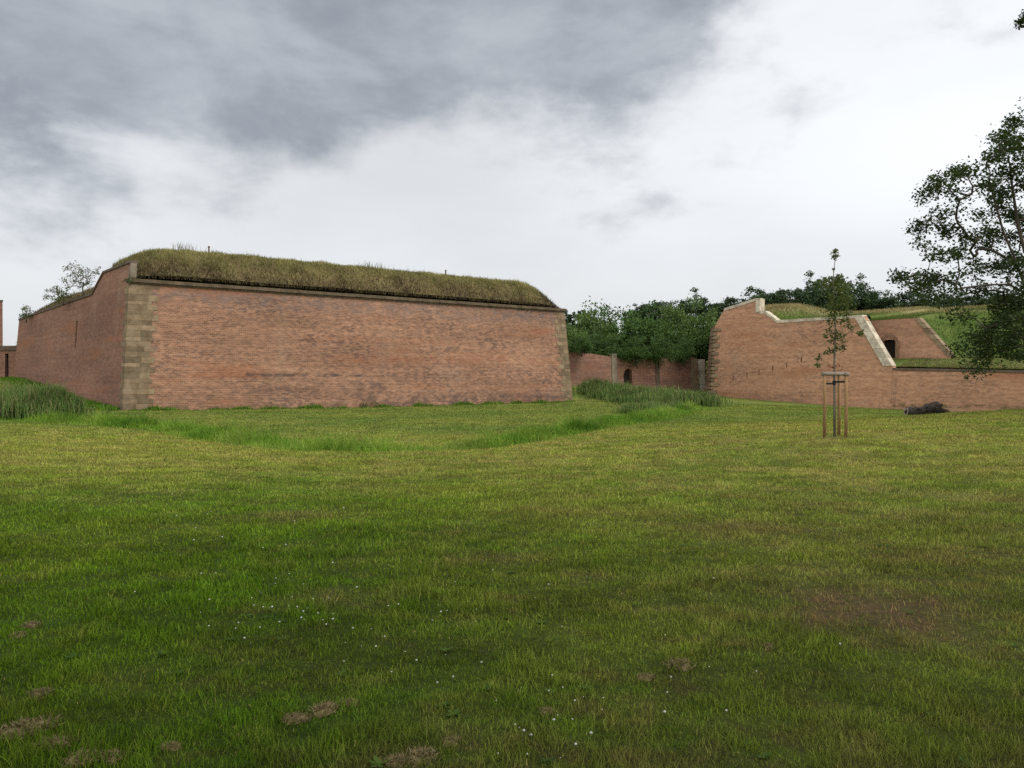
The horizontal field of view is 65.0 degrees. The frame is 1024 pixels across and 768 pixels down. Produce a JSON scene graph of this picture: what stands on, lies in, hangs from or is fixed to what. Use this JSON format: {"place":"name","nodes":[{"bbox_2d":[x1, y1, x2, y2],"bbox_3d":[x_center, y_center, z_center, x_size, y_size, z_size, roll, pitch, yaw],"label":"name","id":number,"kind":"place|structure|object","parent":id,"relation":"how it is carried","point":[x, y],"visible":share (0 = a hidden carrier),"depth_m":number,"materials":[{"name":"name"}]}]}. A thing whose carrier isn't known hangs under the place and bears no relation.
{"place":"outdoors","nodes":[
{"label":"outdoors","id":0,"kind":"place"},
{"bbox_2d":[0,333,1023,767],"bbox_3d":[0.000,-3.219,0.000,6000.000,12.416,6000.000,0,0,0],"label":"ground","id":1,"kind":"structure","parent":0,"point":[898,609],"depth_m":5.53,"materials":[{"name":"green plant"}]},
{"bbox_2d":[0,300,2,345],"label":"brick tower","id":2,"kind":"structure","parent":1,"relation":"on","point":[1,322],"depth_m":109.96,"materials":[{"name":"red brick"}]},
{"bbox_2d":[0,346,16,377],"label":"gate wall","id":3,"kind":"structure","parent":1,"relation":"on","point":[7,359],"depth_m":104.22,"materials":[{"name":"brick"}]},
{"bbox_2d":[7,354,8,375],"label":"doorway","id":4,"kind":"structure","parent":3,"relation":"in","point":[7,354],"depth_m":104.74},
{"bbox_2d":[8,631,27,637],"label":"grass clippings","id":5,"kind":"object","parent":1,"relation":"on","point":[21,633],"depth_m":5.32,"materials":[{"name":"beige plant"}]},
{"bbox_2d":[0,713,62,740],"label":"grass clippings","id":6,"kind":"object","parent":1,"relation":"on","point":[20,724],"depth_m":3.85,"materials":[{"name":"brown plant"}]},
{"bbox_2d":[20,620,43,627],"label":"grass clippings","id":7,"kind":"object","parent":1,"relation":"on","point":[32,624],"depth_m":5.54,"materials":[{"name":"beige plant"}]},
{"bbox_2d":[26,686,54,699],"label":"grass clippings","id":8,"kind":"object","parent":1,"relation":"on","point":[37,691],"depth_m":4.31,"materials":[{"name":"beige plant"}]},
{"bbox_2d":[0,377,108,419],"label":"reed bed","id":9,"kind":"object","parent":1,"relation":"on","point":[22,402],"visible":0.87,"depth_m":50.54,"materials":[{"name":"green plant"}]},
{"bbox_2d":[31,733,80,750],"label":"grass clippings","id":10,"kind":"object","parent":1,"relation":"on","point":[58,740],"depth_m":3.70,"materials":[{"name":"brown plant"}]},
{"bbox_2d":[59,746,102,767],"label":"grass clippings","id":11,"kind":"object","parent":1,"relation":"on","point":[70,759],"depth_m":3.53,"materials":[{"name":"brown plant"}]},
{"bbox_2d":[91,747,124,764],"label":"grass clippings","id":12,"kind":"object","parent":1,"relation":"on","point":[111,757],"depth_m":3.56,"materials":[{"name":"brown plant"}]},
{"bbox_2d":[157,740,182,750],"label":"grass clippings","id":13,"kind":"object","parent":1,"relation":"on","point":[173,747],"depth_m":3.68,"materials":[{"name":"brown plant"}]},
{"bbox_2d":[0,376,574,410],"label":"wall foot grass","id":14,"kind":"structure","parent":1,"relation":"on","point":[18,380],"depth_m":72.43,"materials":[{"name":"green plant"}]},
{"bbox_2d":[14,250,572,410],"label":"brick bastion","id":15,"kind":"object","parent":1,"relation":"on","point":[142,342],"visible":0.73,"depth_m":73.47,"materials":[{"name":"brick"}]},
{"bbox_2d":[19,304,33,322],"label":"shrub","id":16,"kind":"object","parent":15,"relation":"on","point":[23,315],"visible":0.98,"depth_m":95.00,"materials":[{"name":"green plant"}]},
{"bbox_2d":[43,285,62,302],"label":"shrub","id":17,"kind":"object","parent":15,"relation":"on","point":[57,291],"visible":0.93,"depth_m":80.95,"materials":[{"name":"green plant"}]},
{"bbox_2d":[52,290,74,305],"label":"shrub","id":18,"kind":"object","parent":15,"relation":"on","point":[63,297],"visible":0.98,"depth_m":79.14,"materials":[{"name":"green plant"}]},
{"bbox_2d":[61,260,100,295],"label":"shrub","id":19,"kind":"object","parent":15,"relation":"on","point":[83,284],"visible":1,"depth_m":75.97,"materials":[{"name":"green plant"}]},
{"bbox_2d":[122,266,135,284],"bbox_3d":[-30.401,-8.593,63.646,0.751,1.510,2.638,0,0,-37],"label":"shrub","id":20,"kind":"object","parent":15,"relation":"attached to","point":[129,277],"visible":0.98,"depth_m":63.54,"materials":[{"name":"green plant"}]},
{"bbox_2d":[34,247,559,312],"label":"mound grass","id":21,"kind":"structure","parent":15,"relation":"on","point":[135,256],"depth_m":74.77,"materials":[{"name":"green plant"}]},
{"bbox_2d":[281,710,313,724],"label":"grass clippings","id":22,"kind":"object","parent":1,"relation":"on","point":[300,718],"depth_m":3.99,"materials":[{"name":"brown plant"}]},
{"bbox_2d":[308,699,339,717],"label":"grass clippings","id":23,"kind":"object","parent":1,"relation":"on","point":[322,709],"depth_m":4.10,"materials":[{"name":"beige plant"}]},
{"bbox_2d":[341,698,358,706],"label":"grass clippings","id":24,"kind":"object","parent":1,"relation":"on","point":[348,701],"depth_m":4.20,"materials":[{"name":"beige plant"}]},
{"bbox_2d":[0,400,725,452],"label":"ditch grass","id":25,"kind":"structure","parent":1,"relation":"on","point":[232,434],"depth_m":35.52,"materials":[{"name":"green plant"}]},
{"bbox_2d":[360,401,381,407],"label":"shrub","id":26,"kind":"object","parent":1,"relation":"on","point":[367,404],"visible":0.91,"depth_m":74.11,"materials":[{"name":"green plant"}]},
{"bbox_2d":[380,752,410,767],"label":"grass clippings","id":27,"kind":"object","parent":1,"relation":"on","point":[395,759],"depth_m":3.52,"materials":[{"name":"brown plant"}]},
{"bbox_2d":[399,745,441,767],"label":"grass clippings","id":28,"kind":"object","parent":1,"relation":"on","point":[422,751],"depth_m":3.55,"materials":[{"name":"brown plant"}]},
{"bbox_2d":[442,735,460,746],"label":"grass clippings","id":29,"kind":"object","parent":1,"relation":"on","point":[452,740],"depth_m":3.73,"materials":[{"name":"brown plant"}]},
{"bbox_2d":[111,468,840,757],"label":"clover flowers","id":30,"kind":"object","parent":1,"relation":"on","point":[591,732],"visible":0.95,"depth_m":5.08,"materials":[{"name":"white plant"}]},
{"bbox_2d":[5,477,1023,766],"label":"lawn weeds","id":31,"kind":"object","parent":1,"relation":"on","point":[445,705],"visible":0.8,"depth_m":4.63,"materials":[{"name":"green plant"}]},
{"bbox_2d":[537,706,553,715],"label":"grass clippings","id":32,"kind":"object","parent":1,"relation":"on","point":[545,708],"depth_m":4.07,"materials":[{"name":"beige plant"}]},
{"bbox_2d":[565,310,570,332],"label":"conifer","id":33,"kind":"object","parent":1,"relation":"on","point":[567,318],"visible":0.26,"depth_m":209.06,"materials":[{"name":"green plant"}]},
{"bbox_2d":[567,314,572,325],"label":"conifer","id":34,"kind":"object","parent":1,"relation":"on","point":[570,319],"visible":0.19,"depth_m":216.16,"materials":[{"name":"green plant"}]},
{"bbox_2d":[571,311,575,332],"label":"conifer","id":35,"kind":"object","parent":1,"relation":"on","point":[573,314],"visible":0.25,"depth_m":215.81,"materials":[{"name":"green plant"}]},
{"bbox_2d":[566,311,589,352],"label":"bushy tree","id":36,"kind":"object","parent":1,"relation":"on","point":[569,331],"visible":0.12,"depth_m":116.42,"materials":[{"name":"green plant"}]},
{"bbox_2d":[571,310,619,347],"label":"bushy tree","id":37,"kind":"object","parent":1,"relation":"on","point":[593,323],"visible":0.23,"depth_m":120.15,"materials":[{"name":"green plant"}]},
{"bbox_2d":[576,296,633,351],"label":"bushy tree","id":38,"kind":"object","parent":1,"relation":"on","point":[607,314],"visible":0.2,"depth_m":123.09,"materials":[{"name":"green plant"}]},
{"bbox_2d":[625,303,644,323],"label":"broadleaf tree","id":39,"kind":"object","parent":1,"relation":"on","point":[636,309],"visible":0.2,"depth_m":147.34,"materials":[{"name":"green plant"}]},
{"bbox_2d":[568,351,705,390],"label":"curtain wall","id":40,"kind":"structure","parent":1,"relation":"on","point":[691,375],"depth_m":111.56,"materials":[{"name":"brick"}]},
{"bbox_2d":[568,333,595,356],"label":"hanging bush","id":41,"kind":"object","parent":40,"relation":"on","point":[582,345],"visible":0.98,"depth_m":103.27,"materials":[{"name":"green plant"}]},
{"bbox_2d":[568,331,628,360],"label":"bushy tree","id":42,"kind":"object","parent":40,"relation":"on","point":[605,349],"visible":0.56,"depth_m":110.70,"materials":[{"name":"green plant"}]},
{"bbox_2d":[617,334,653,367],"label":"hanging bush","id":43,"kind":"object","parent":40,"relation":"on","point":[636,350],"visible":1,"depth_m":109.16,"materials":[{"name":"green plant"}]},
{"bbox_2d":[618,321,699,358],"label":"bushy tree","id":44,"kind":"object","parent":40,"relation":"on","point":[668,334],"visible":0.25,"depth_m":117.63,"materials":[{"name":"green plant"}]},
{"bbox_2d":[648,335,679,367],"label":"hanging bush","id":45,"kind":"object","parent":40,"relation":"on","point":[661,352],"visible":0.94,"depth_m":110.94,"materials":[{"name":"green plant"}]},
{"bbox_2d":[674,336,697,367],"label":"hanging bush","id":46,"kind":"object","parent":40,"relation":"on","point":[688,350],"visible":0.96,"depth_m":113.16,"materials":[{"name":"green plant"}]},
{"bbox_2d":[633,304,655,319],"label":"broadleaf tree","id":47,"kind":"object","parent":1,"relation":"on","point":[644,313],"visible":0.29,"depth_m":147.38,"materials":[{"name":"green plant"}]},
{"bbox_2d":[635,672,654,680],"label":"grass clippings","id":48,"kind":"object","parent":1,"relation":"on","point":[648,677],"depth_m":4.55,"materials":[{"name":"beige plant"}]},
{"bbox_2d":[609,300,683,358],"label":"bushy tree","id":49,"kind":"object","parent":1,"relation":"on","point":[640,326],"visible":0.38,"depth_m":119.02,"materials":[{"name":"green plant"}]},
{"bbox_2d":[636,303,662,321],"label":"broadleaf tree","id":50,"kind":"object","parent":1,"relation":"on","point":[653,311],"visible":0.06,"depth_m":158.37,"materials":[{"name":"green plant"}]},
{"bbox_2d":[611,399,701,413],"bbox_3d":[11.995,1.899,66.500,10.896,1.482,4.820,0,0,-43],"label":"reed bed","id":51,"kind":"object","parent":1,"relation":"on","point":[637,406],"visible":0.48,"depth_m":63.74,"materials":[{"name":"green plant"}]},
{"bbox_2d":[572,376,743,407],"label":"reed bed","id":52,"kind":"object","parent":1,"relation":"on","point":[607,391],"visible":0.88,"depth_m":85.16,"materials":[{"name":"green plant"}]},
{"bbox_2d":[648,300,677,328],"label":"broadleaf tree","id":53,"kind":"object","parent":1,"relation":"on","point":[658,313],"visible":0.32,"depth_m":154.87,"materials":[{"name":"green plant"}]},
{"bbox_2d":[665,299,691,327],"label":"broadleaf tree","id":54,"kind":"object","parent":1,"relation":"on","point":[686,306],"visible":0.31,"depth_m":154.81,"materials":[{"name":"green plant"}]},
{"bbox_2d":[657,301,703,357],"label":"bushy tree","id":55,"kind":"object","parent":1,"relation":"on","point":[668,317],"visible":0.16,"depth_m":124.40,"materials":[{"name":"green plant"}]},
{"bbox_2d":[663,656,697,671],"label":"grass clippings","id":56,"kind":"object","parent":1,"relation":"on","point":[684,665],"depth_m":4.75,"materials":[{"name":"beige plant"}]},
{"bbox_2d":[675,287,706,326],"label":"broadleaf tree","id":57,"kind":"object","parent":1,"relation":"on","point":[689,302],"visible":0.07,"depth_m":159.28,"materials":[{"name":"green plant"}]},
{"bbox_2d":[676,325,709,371],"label":"bushy tree","id":58,"kind":"object","parent":1,"relation":"on","point":[704,355],"visible":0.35,"depth_m":118.66,"materials":[{"name":"green plant"}]},
{"bbox_2d":[678,293,721,375],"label":"bushy tree","id":59,"kind":"object","parent":1,"relation":"on","point":[709,324],"visible":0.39,"depth_m":121.09,"materials":[{"name":"green plant"}]},
{"bbox_2d":[688,297,720,324],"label":"broadleaf tree","id":60,"kind":"object","parent":1,"relation":"on","point":[702,310],"visible":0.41,"depth_m":150.00,"materials":[{"name":"green plant"}]},
{"bbox_2d":[706,300,725,319],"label":"broadleaf tree","id":61,"kind":"object","parent":1,"relation":"on","point":[721,304],"visible":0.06,"depth_m":157.33,"materials":[{"name":"green plant"}]},
{"bbox_2d":[710,296,740,317],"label":"broadleaf tree","id":62,"kind":"object","parent":1,"relation":"on","point":[728,300],"visible":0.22,"depth_m":146.27,"materials":[{"name":"green plant"}]},
{"bbox_2d":[718,298,746,317],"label":"broadleaf tree","id":63,"kind":"object","parent":1,"relation":"on","point":[741,299],"visible":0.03,"depth_m":154.82,"materials":[{"name":"green plant"}]},
{"bbox_2d":[733,286,768,304],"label":"broadleaf tree","id":64,"kind":"object","parent":1,"relation":"on","point":[753,297],"visible":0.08,"depth_m":145.65,"materials":[{"name":"green plant"}]},
{"bbox_2d":[744,288,774,303],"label":"broadleaf tree","id":65,"kind":"object","parent":1,"relation":"on","point":[760,291],"visible":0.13,"depth_m":158.68,"materials":[{"name":"green plant"}]},
{"bbox_2d":[761,642,774,649],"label":"grass clippings","id":66,"kind":"object","parent":1,"relation":"on","point":[769,644],"depth_m":5.09,"materials":[{"name":"beige plant"}]},
{"bbox_2d":[754,290,789,304],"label":"broadleaf tree","id":67,"kind":"object","parent":1,"relation":"on","point":[767,296],"visible":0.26,"depth_m":147.32,"materials":[{"name":"green plant"}]},
{"bbox_2d":[770,287,800,304],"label":"broadleaf tree","id":68,"kind":"object","parent":1,"relation":"on","point":[784,298],"visible":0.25,"depth_m":145.59,"materials":[{"name":"green plant"}]},
{"bbox_2d":[787,287,804,299],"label":"broadleaf tree","id":69,"kind":"object","parent":1,"relation":"on","point":[789,296],"visible":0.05,"depth_m":150.85,"materials":[{"name":"green plant"}]},
{"bbox_2d":[705,298,895,408],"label":"brick bastion","id":70,"kind":"object","parent":1,"relation":"on","point":[756,351],"visible":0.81,"depth_m":100.09,"materials":[{"name":"brick"}]},
{"bbox_2d":[791,270,823,307],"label":"broadleaf tree","id":71,"kind":"object","parent":1,"relation":"on","point":[804,298],"visible":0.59,"depth_m":145.48,"materials":[{"name":"green plant"}]},
{"bbox_2d":[807,281,835,307],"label":"broadleaf tree","id":72,"kind":"object","parent":1,"relation":"on","point":[821,291],"visible":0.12,"depth_m":155.22,"materials":[{"name":"green plant"}]},
{"bbox_2d":[821,372,848,437],"bbox_3d":[9.872,0.721,24.800,0.814,2.210,0.900,0,0,8],"label":"tree guard","id":73,"kind":"object","parent":1,"relation":"on","point":[838,375],"visible":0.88,"depth_m":24.46,"materials":[{"name":"brown wood"}]},
{"bbox_2d":[811,248,863,436],"bbox_3d":[9.923,-1.179,24.528,1.722,5.921,1.287,0,0,-43],"label":"sapling","id":74,"kind":"object","parent":1,"relation":"on","point":[833,285],"visible":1,"depth_m":24.56,"materials":[{"name":"green plant"}]},
{"bbox_2d":[821,276,859,310],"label":"broadleaf tree","id":75,"kind":"object","parent":1,"relation":"on","point":[848,294],"visible":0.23,"depth_m":145.83,"materials":[{"name":"green plant"}]},
{"bbox_2d":[835,279,873,310],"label":"broadleaf tree","id":76,"kind":"object","parent":1,"relation":"on","point":[857,282],"visible":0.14,"depth_m":151.94,"materials":[{"name":"green plant"}]},
{"bbox_2d":[850,273,879,311],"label":"broadleaf tree","id":77,"kind":"object","parent":1,"relation":"on","point":[865,300],"visible":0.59,"depth_m":148.30,"materials":[{"name":"green plant"}]},
{"bbox_2d":[859,294,902,310],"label":"broadleaf tree","id":78,"kind":"object","parent":1,"relation":"on","point":[891,301],"visible":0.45,"depth_m":145.31,"materials":[{"name":"green plant"}]},
{"bbox_2d":[875,289,892,308],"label":"broadleaf tree","id":79,"kind":"object","parent":1,"relation":"on","point":[886,293],"visible":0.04,"depth_m":150.48,"materials":[{"name":"green plant"}]},
{"bbox_2d":[893,291,914,307],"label":"broadleaf tree","id":80,"kind":"object","parent":1,"relation":"on","point":[902,295],"visible":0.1,"depth_m":155.94,"materials":[{"name":"green plant"}]},
{"bbox_2d":[898,292,924,306],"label":"broadleaf tree","id":81,"kind":"object","parent":1,"relation":"on","point":[910,300],"visible":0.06,"depth_m":157.37,"materials":[{"name":"green plant"}]},
{"bbox_2d":[903,401,949,414],"bbox_3d":[21.213,1.277,41.239,2.394,0.809,0.666,0,0,-10],"label":"fallen log","id":82,"kind":"object","parent":1,"relation":"on","point":[934,407],"visible":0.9,"depth_m":41.10,"materials":[{"name":"grey wood"}]},
{"bbox_2d":[927,293,956,307],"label":"broadleaf tree","id":83,"kind":"object","parent":1,"relation":"on","point":[946,301],"visible":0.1,"depth_m":155.91,"materials":[{"name":"green plant"}]},
{"bbox_2d":[886,9,1023,379],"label":"oak tree","id":84,"kind":"object","parent":1,"relation":"on","point":[1012,336],"visible":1,"depth_m":34.51,"materials":[{"name":"green plant"}]},
{"bbox_2d":[891,368,1023,411],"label":"flank wall","id":85,"kind":"structure","parent":1,"relation":"on","point":[953,390],"depth_m":85.67,"materials":[{"name":"brick"}]},
{"bbox_2d":[950,296,976,307],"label":"broadleaf tree","id":86,"kind":"object","parent":1,"relation":"on","point":[964,304],"visible":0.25,"depth_m":146.55,"materials":[{"name":"green plant"}]},
{"bbox_2d":[0,0,1023,345],"label":"sky","id":87,"kind":"structure","parent":0,"point":[622,153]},
{"bbox_2d":[764,306,1023,368],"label":"embankment","id":88,"kind":"structure","parent":0,"point":[898,362],"depth_m":97.23,"materials":[{"name":"green plant"}]},
{"bbox_2d":[729,297,1023,368],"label":"bank grass","id":89,"kind":"structure","parent":88,"relation":"on","point":[782,306],"depth_m":100.95,"materials":[{"name":"green plant"}]},
{"bbox_2d":[869,316,955,370],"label":"casemate","id":90,"kind":"object","parent":88,"relation":"on","point":[908,337],"visible":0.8,"depth_m":94.67,"materials":[{"name":"brick"}]},
{"bbox_2d":[884,340,894,357],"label":"doorway","id":91,"kind":"structure","parent":90,"relation":"in","point":[889,344],"depth_m":96.78,"materials":[{"name":"black"}]},
{"bbox_2d":[910,289,942,308],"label":"broadleaf tree","id":92,"kind":"object","parent":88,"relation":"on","point":[916,301],"visible":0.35,"depth_m":147.26,"materials":[{"name":"green plant"}]},
{"bbox_2d":[969,287,998,306],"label":"broadleaf tree","id":93,"kind":"object","parent":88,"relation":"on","point":[981,302],"visible":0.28,"depth_m":146.25,"materials":[{"name":"green plant"}]}
]}

